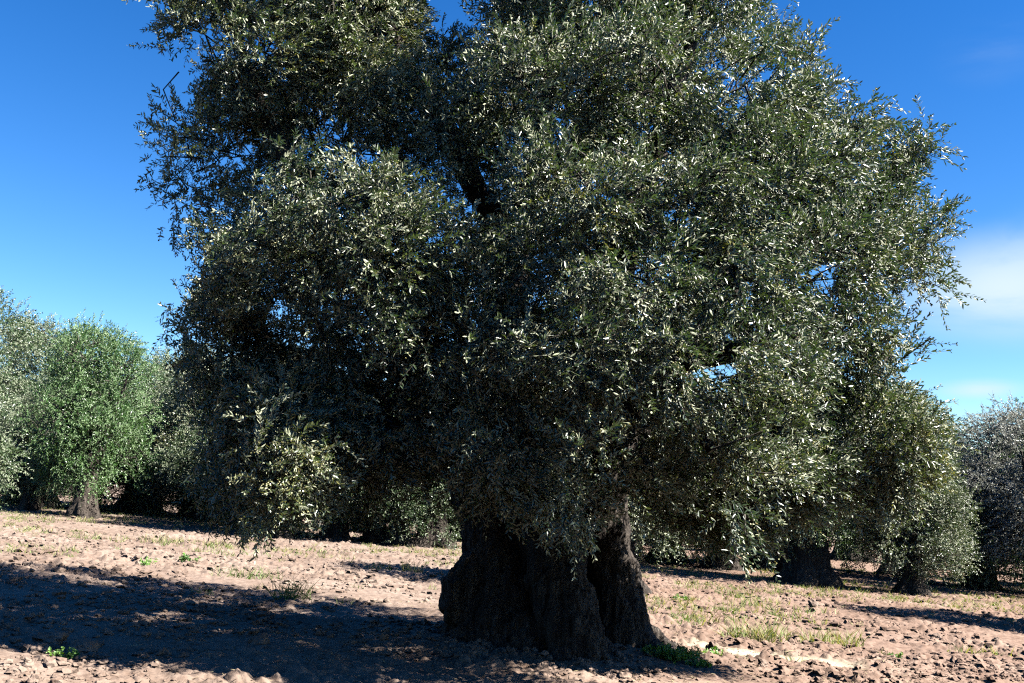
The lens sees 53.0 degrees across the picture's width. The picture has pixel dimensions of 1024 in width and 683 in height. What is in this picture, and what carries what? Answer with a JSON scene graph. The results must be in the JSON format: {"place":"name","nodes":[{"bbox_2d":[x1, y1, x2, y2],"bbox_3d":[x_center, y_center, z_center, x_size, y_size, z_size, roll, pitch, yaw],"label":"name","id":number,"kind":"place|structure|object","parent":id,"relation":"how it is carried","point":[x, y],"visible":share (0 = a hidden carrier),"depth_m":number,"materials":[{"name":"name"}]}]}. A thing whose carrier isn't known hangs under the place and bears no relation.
{"place":"outdoors","nodes":[
{"label":"outdoors","id":0,"kind":"place"},
{"bbox_2d":[0,484,1023,682],"bbox_3d":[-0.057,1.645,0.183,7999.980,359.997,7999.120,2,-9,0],"label":"ground","id":1,"kind":"structure","parent":0,"point":[244,671],"depth_m":14.18,"materials":[{"name":"soil"}]},
{"bbox_2d":[0,285,58,509],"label":"olive tree","id":2,"kind":"object","parent":1,"relation":"on","point":[5,452],"visible":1,"depth_m":27.12,"materials":[{"name":"green plant"}]},
{"bbox_2d":[20,643,48,652],"bbox_3d":[-4.166,2.710,8.971,0.219,0.146,0.224,9,-11,-38],"label":"soil clod","id":3,"kind":"object","parent":1,"relation":"on","point":[39,647],"visible":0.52,"depth_m":8.93,"materials":[{"name":"brown soil"}]},
{"bbox_2d":[0,383,76,510],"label":"olive tree","id":4,"kind":"object","parent":1,"relation":"on","point":[27,504],"visible":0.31,"depth_m":37.84,"materials":[{"name":"green plant"}]},
{"bbox_2d":[0,310,93,503],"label":"olive tree","id":5,"kind":"object","parent":1,"relation":"on","point":[33,364],"visible":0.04,"depth_m":44.05,"materials":[{"name":"green plant"}]},
{"bbox_2d":[32,631,69,644],"bbox_3d":[-4.325,2.802,9.610,0.350,0.185,0.247,2,-9,0],"label":"soil clod","id":6,"kind":"object","parent":1,"relation":"on","point":[58,637],"visible":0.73,"depth_m":9.55,"materials":[{"name":"brown soil"}]},
{"bbox_2d":[0,369,121,510],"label":"olive tree","id":7,"kind":"object","parent":1,"relation":"on","point":[3,497],"visible":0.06,"depth_m":40.59,"materials":[{"name":"green plant"}]},
{"bbox_2d":[46,646,79,658],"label":"weed","id":8,"kind":"object","parent":1,"relation":"on","point":[73,653],"visible":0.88,"depth_m":8.76,"materials":[{"name":"green plant"}]},
{"bbox_2d":[41,379,118,496],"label":"olive tree","id":9,"kind":"object","parent":1,"relation":"on","point":[70,486],"depth_m":63.45,"materials":[{"name":"green plant"}]},
{"bbox_2d":[65,639,100,653],"bbox_3d":[-3.841,2.756,9.181,0.289,0.182,0.266,2,-9,0],"label":"soil clod","id":10,"kind":"object","parent":1,"relation":"on","point":[83,646],"visible":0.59,"depth_m":9.14,"materials":[{"name":"brown soil"}]},
{"bbox_2d":[66,528,104,539],"bbox_3d":[-10.016,4.517,24.103,0.718,0.306,0.811,-6,-12,41],"label":"grass tuft","id":11,"kind":"object","parent":1,"relation":"on","point":[86,535],"visible":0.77,"depth_m":24.04,"materials":[{"name":"plant"}]},
{"bbox_2d":[13,307,169,518],"bbox_3d":[-14.664,2.606,36.117,5.096,7.784,5.931,5,-10,-19],"label":"olive tree","id":12,"kind":"object","parent":1,"relation":"on","point":[86,459],"visible":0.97,"depth_m":35.25,"materials":[{"name":"green plant"}]},
{"bbox_2d":[63,371,179,513],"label":"olive tree","id":13,"kind":"object","parent":1,"relation":"on","point":[127,507],"visible":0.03,"depth_m":45.23,"materials":[{"name":"green plant"}]},
{"bbox_2d":[97,342,188,507],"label":"olive tree","id":14,"kind":"object","parent":1,"relation":"on","point":[162,364],"visible":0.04,"depth_m":47.38,"materials":[{"name":"green plant"}]},
{"bbox_2d":[139,556,157,565],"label":"weed","id":15,"kind":"object","parent":1,"relation":"on","point":[146,562],"visible":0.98,"depth_m":18.75,"materials":[{"name":"green plant"}]},
{"bbox_2d":[98,383,198,516],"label":"olive tree","id":16,"kind":"object","parent":1,"relation":"on","point":[140,510],"visible":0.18,"depth_m":42.40,"materials":[{"name":"green plant"}]},
{"bbox_2d":[139,532,180,542],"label":"grass tuft","id":17,"kind":"object","parent":1,"relation":"on","point":[156,538],"visible":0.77,"depth_m":24.62,"materials":[{"name":"green plant"}]},
{"bbox_2d":[121,385,199,517],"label":"olive tree","id":18,"kind":"object","parent":1,"relation":"on","point":[193,512],"visible":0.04,"depth_m":42.48,"materials":[{"name":"green plant"}]},
{"bbox_2d":[136,341,238,522],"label":"olive tree","id":19,"kind":"object","parent":1,"relation":"on","point":[178,412],"visible":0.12,"depth_m":40.17,"materials":[{"name":"green plant"}]},
{"bbox_2d":[177,552,200,561],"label":"weed","id":20,"kind":"object","parent":1,"relation":"on","point":[184,558],"visible":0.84,"depth_m":19.82,"materials":[{"name":"green plant"}]},
{"bbox_2d":[148,393,303,527],"bbox_3d":[-9.684,4.299,37.090,5.978,5.724,5.775,3,-9,-5],"label":"olive tree","id":21,"kind":"object","parent":1,"relation":"on","point":[193,439],"visible":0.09,"depth_m":35.45,"materials":[{"name":"green plant"}]},
{"bbox_2d":[212,564,285,579],"bbox_3d":[-4.582,3.946,17.661,1.209,0.302,1.054,-1,-9,18],"label":"grass tuft","id":22,"kind":"object","parent":1,"relation":"on","point":[251,575],"visible":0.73,"depth_m":17.61,"materials":[{"name":"green plant"}]},
{"bbox_2d":[247,632,269,644],"bbox_3d":[-2.556,3.028,10.384,0.236,0.179,0.267,2,-9,0],"label":"soil clod","id":23,"kind":"object","parent":1,"relation":"on","point":[262,638],"visible":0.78,"depth_m":10.33,"materials":[{"name":"brown soil"}]},
{"bbox_2d":[180,342,352,539],"bbox_3d":[-7.303,3.348,33.049,5.478,6.509,5.902,-6,-12,40],"label":"olive tree","id":24,"kind":"object","parent":1,"relation":"on","point":[277,536],"visible":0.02,"depth_m":32.07,"materials":[{"name":"green plant"}]},
{"bbox_2d":[262,571,324,599],"bbox_3d":[-3.091,3.487,14.715,0.909,0.404,0.700,2,-9,0],"label":"grass tuft","id":25,"kind":"object","parent":1,"relation":"on","point":[286,596],"visible":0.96,"depth_m":14.66,"materials":[{"name":"green plant"}]},
{"bbox_2d":[267,432,419,543],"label":"olive tree","id":26,"kind":"object","parent":1,"relation":"on","point":[324,532],"visible":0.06,"depth_m":33.06,"materials":[{"name":"green plant"}]},
{"bbox_2d":[300,379,417,531],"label":"olive tree","id":27,"kind":"object","parent":1,"relation":"on","point":[348,519],"depth_m":41.91,"materials":[{"name":"green plant"}]},
{"bbox_2d":[319,374,427,543],"bbox_3d":[-4.516,3.925,34.451,5.526,6.147,4.749,-2,-10,25],"label":"olive tree","id":28,"kind":"object","parent":1,"relation":"on","point":[369,536],"visible":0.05,"depth_m":33.61,"materials":[{"name":"green plant"}]},
{"bbox_2d":[364,560,391,570],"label":"grass tuft","id":29,"kind":"object","parent":1,"relation":"on","point":[376,567],"visible":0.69,"depth_m":22.09,"materials":[{"name":"plant"}]},
{"bbox_2d":[339,418,461,549],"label":"olive tree","id":30,"kind":"object","parent":1,"relation":"on","point":[392,537],"visible":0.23,"depth_m":32.84,"materials":[{"name":"green plant"}]},
{"bbox_2d":[395,558,425,572],"bbox_3d":[-2.168,4.765,21.889,0.864,0.438,0.751,-3,-10,28],"label":"grass tuft","id":31,"kind":"object","parent":1,"relation":"on","point":[404,568],"visible":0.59,"depth_m":21.86,"materials":[{"name":"plant"}]},
{"bbox_2d":[385,474,457,549],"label":"olive tree","id":32,"kind":"object","parent":1,"relation":"on","point":[421,541],"visible":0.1,"depth_m":33.69,"materials":[{"name":"green plant"}]},
{"bbox_2d":[446,376,536,539],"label":"olive tree","id":33,"kind":"object","parent":1,"relation":"on","point":[451,529],"visible":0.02,"depth_m":42.15,"materials":[{"name":"green plant"}]},
{"bbox_2d":[0,506,1023,682],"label":"soil clods","id":34,"kind":"object","parent":1,"relation":"on","point":[26,668],"visible":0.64,"depth_m":13.16,"materials":[{"name":"brown soil"}]},
{"bbox_2d":[122,596,943,682],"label":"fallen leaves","id":35,"kind":"object","parent":1,"relation":"on","point":[426,640],"visible":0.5,"depth_m":10.83,"materials":[{"name":"brown plant"}]},
{"bbox_2d":[121,0,985,663],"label":"ancient olive tree","id":36,"kind":"object","parent":1,"relation":"on","point":[541,478],"visible":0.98,"depth_m":9.57,"materials":[{"name":"green plant"}]},
{"bbox_2d":[551,359,705,593],"bbox_3d":[2.089,2.564,21.218,4.869,5.786,5.246,-4,-11,32],"label":"olive tree","id":37,"kind":"object","parent":1,"relation":"on","point":[634,551],"visible":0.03,"depth_m":21.01,"materials":[{"name":"green plant"}]},
{"bbox_2d":[635,520,694,564],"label":"olive tree","id":38,"kind":"object","parent":1,"relation":"on","point":[644,559],"depth_m":33.74,"materials":[{"name":"green plant"}]},
{"bbox_2d":[641,642,701,663],"bbox_3d":[1.773,3.449,11.395,0.676,0.203,0.561,-3,-10,29],"label":"weed clump","id":39,"kind":"object","parent":1,"relation":"on","point":[683,653],"visible":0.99,"depth_m":11.29,"materials":[{"name":"green plant"}]},
{"bbox_2d":[673,593,687,600],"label":"weed","id":40,"kind":"object","parent":1,"relation":"on","point":[682,597],"visible":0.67,"depth_m":20.37,"materials":[{"name":"green plant"}]},
{"bbox_2d":[641,530,739,562],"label":"olive tree","id":41,"kind":"object","parent":1,"relation":"on","point":[673,559],"visible":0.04,"depth_m":37.27,"materials":[{"name":"green plant"}]},
{"bbox_2d":[685,659,712,667],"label":"weed clump","id":42,"kind":"object","parent":1,"relation":"on","point":[704,663],"visible":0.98,"depth_m":11.13,"materials":[{"name":"green plant"}]},
{"bbox_2d":[701,644,723,655],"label":"weed","id":43,"kind":"object","parent":1,"relation":"on","point":[716,649],"visible":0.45,"depth_m":12.30,"materials":[{"name":"green plant"}]},
{"bbox_2d":[705,640,720,650],"bbox_3d":[2.471,3.781,12.640,0.181,0.191,0.171,2,-9,0],"label":"soil clod","id":44,"kind":"object","parent":1,"relation":"on","point":[712,643],"visible":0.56,"depth_m":12.60,"materials":[{"name":"beige soil"}]},
{"bbox_2d":[671,534,778,570],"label":"olive tree","id":45,"kind":"object","parent":1,"relation":"on","point":[717,564],"visible":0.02,"depth_m":34.52,"materials":[{"name":"green plant"}]},
{"bbox_2d":[722,592,782,609],"bbox_3d":[4.679,5.055,20.133,1.301,0.392,1.059,-2,-10,23],"label":"grass tuft","id":46,"kind":"object","parent":1,"relation":"on","point":[744,601],"visible":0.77,"depth_m":20.10,"materials":[{"name":"green plant"}]},
{"bbox_2d":[715,615,800,643],"bbox_3d":[3.397,3.951,14.151,1.293,0.361,1.107,2,-9,0],"label":"grass tuft","id":47,"kind":"object","parent":1,"relation":"on","point":[755,631],"visible":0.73,"depth_m":14.02,"materials":[{"name":"green plant"}]},
{"bbox_2d":[758,658,767,666],"bbox_3d":[2.857,3.674,11.700,0.131,0.124,0.145,0,-9,12],"label":"soil clod","id":48,"kind":"object","parent":1,"relation":"on","point":[762,662],"visible":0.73,"depth_m":11.66,"materials":[{"name":"beige soil"}]},
{"bbox_2d":[716,365,849,571],"bbox_3d":[9.433,4.809,38.666,7.674,8.411,7.942,-2,-10,25],"label":"olive tree","id":49,"kind":"object","parent":1,"relation":"on","point":[778,567],"visible":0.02,"depth_m":37.57,"materials":[{"name":"green plant"}]},
{"bbox_2d":[739,530,861,555],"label":"olive tree","id":50,"kind":"object","parent":1,"relation":"on","point":[834,544],"depth_m":53.33,"materials":[{"name":"green plant"}]},
{"bbox_2d":[783,605,825,614],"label":"grass tuft","id":51,"kind":"object","parent":1,"relation":"on","point":[805,609],"visible":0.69,"depth_m":19.55,"materials":[{"name":"plant"}]},
{"bbox_2d":[714,357,905,588],"bbox_3d":[8.475,3.879,29.995,6.592,7.226,6.822,0,-9,14],"label":"olive tree","id":52,"kind":"object","parent":1,"relation":"on","point":[804,567],"visible":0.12,"depth_m":29.28,"materials":[{"name":"green plant"}]},
{"bbox_2d":[737,514,889,577],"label":"olive tree","id":53,"kind":"object","parent":1,"relation":"on","point":[846,552],"visible":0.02,"depth_m":38.33,"materials":[{"name":"green plant"}]},
{"bbox_2d":[808,599,820,607],"bbox_3d":[6.144,5.362,20.957,0.238,0.214,0.250,9,-12,-39],"label":"soil clod","id":54,"kind":"object","parent":1,"relation":"on","point":[813,602],"visible":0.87,"depth_m":20.89,"materials":[{"name":"beige soil"}]},
{"bbox_2d":[781,623,872,647],"bbox_3d":[4.440,4.106,14.416,1.241,0.323,0.925,5,-9,-16],"label":"grass tuft","id":55,"kind":"object","parent":1,"relation":"on","point":[825,638],"visible":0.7,"depth_m":14.37,"materials":[{"name":"green plant"}]},
{"bbox_2d":[830,537,874,562],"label":"olive tree","id":56,"kind":"object","parent":1,"relation":"on","point":[834,556],"visible":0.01,"depth_m":58.73,"materials":[{"name":"green plant"}]},
{"bbox_2d":[889,652,902,657],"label":"weed","id":57,"kind":"object","parent":1,"relation":"on","point":[900,654],"visible":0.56,"depth_m":13.62,"materials":[{"name":"green plant"}]},
{"bbox_2d":[830,380,977,576],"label":"olive tree","id":58,"kind":"object","parent":1,"relation":"on","point":[926,400],"visible":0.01,"depth_m":41.22,"materials":[{"name":"green plant"}]},
{"bbox_2d":[843,440,986,595],"bbox_3d":[11.420,5.132,29.738,4.017,4.773,4.328,1,-9,6],"label":"olive tree","id":59,"kind":"object","parent":1,"relation":"on","point":[912,558],"visible":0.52,"depth_m":28.76,"materials":[{"name":"green plant"}]},
{"bbox_2d":[932,633,941,637],"bbox_3d":[7.009,4.880,16.916,0.141,0.153,0.152,8,-11,-34],"label":"soil clod","id":60,"kind":"object","parent":1,"relation":"on","point":[936,635],"visible":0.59,"depth_m":16.90,"materials":[{"name":"beige soil"}]},
{"bbox_2d":[883,417,1023,590],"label":"olive tree","id":61,"kind":"object","parent":1,"relation":"on","point":[974,584],"visible":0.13,"depth_m":35.95,"materials":[{"name":"green plant"}]},
{"bbox_2d":[944,392,1023,597],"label":"olive tree","id":62,"kind":"object","parent":1,"relation":"on","point":[995,484],"visible":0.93,"depth_m":32.48,"materials":[{"name":"green plant"}]},
{"bbox_2d":[966,397,1023,593],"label":"olive tree","id":63,"kind":"object","parent":1,"relation":"on","point":[1015,575],"visible":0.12,"depth_m":35.06,"materials":[{"name":"green plant"}]},
{"bbox_2d":[992,637,1001,641],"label":"soil clod","id":64,"kind":"object","parent":1,"relation":"on","point":[994,639],"visible":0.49,"depth_m":17.12,"materials":[{"name":"beige soil"}]},
{"bbox_2d":[1009,403,1023,558],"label":"olive tree","id":65,"kind":"object","parent":1,"relation":"on","point":[1022,524],"visible":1,"depth_m":22.23,"materials":[{"name":"green plant"}]},
{"bbox_2d":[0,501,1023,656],"bbox_3d":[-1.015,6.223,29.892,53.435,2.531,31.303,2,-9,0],"label":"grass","id":66,"kind":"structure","parent":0,"point":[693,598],"depth_m":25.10,"materials":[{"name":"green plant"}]},
{"bbox_2d":[0,0,1023,532],"label":"sky","id":67,"kind":"structure","parent":0,"point":[76,234],"materials":[{"name":"blue"}]}
]}

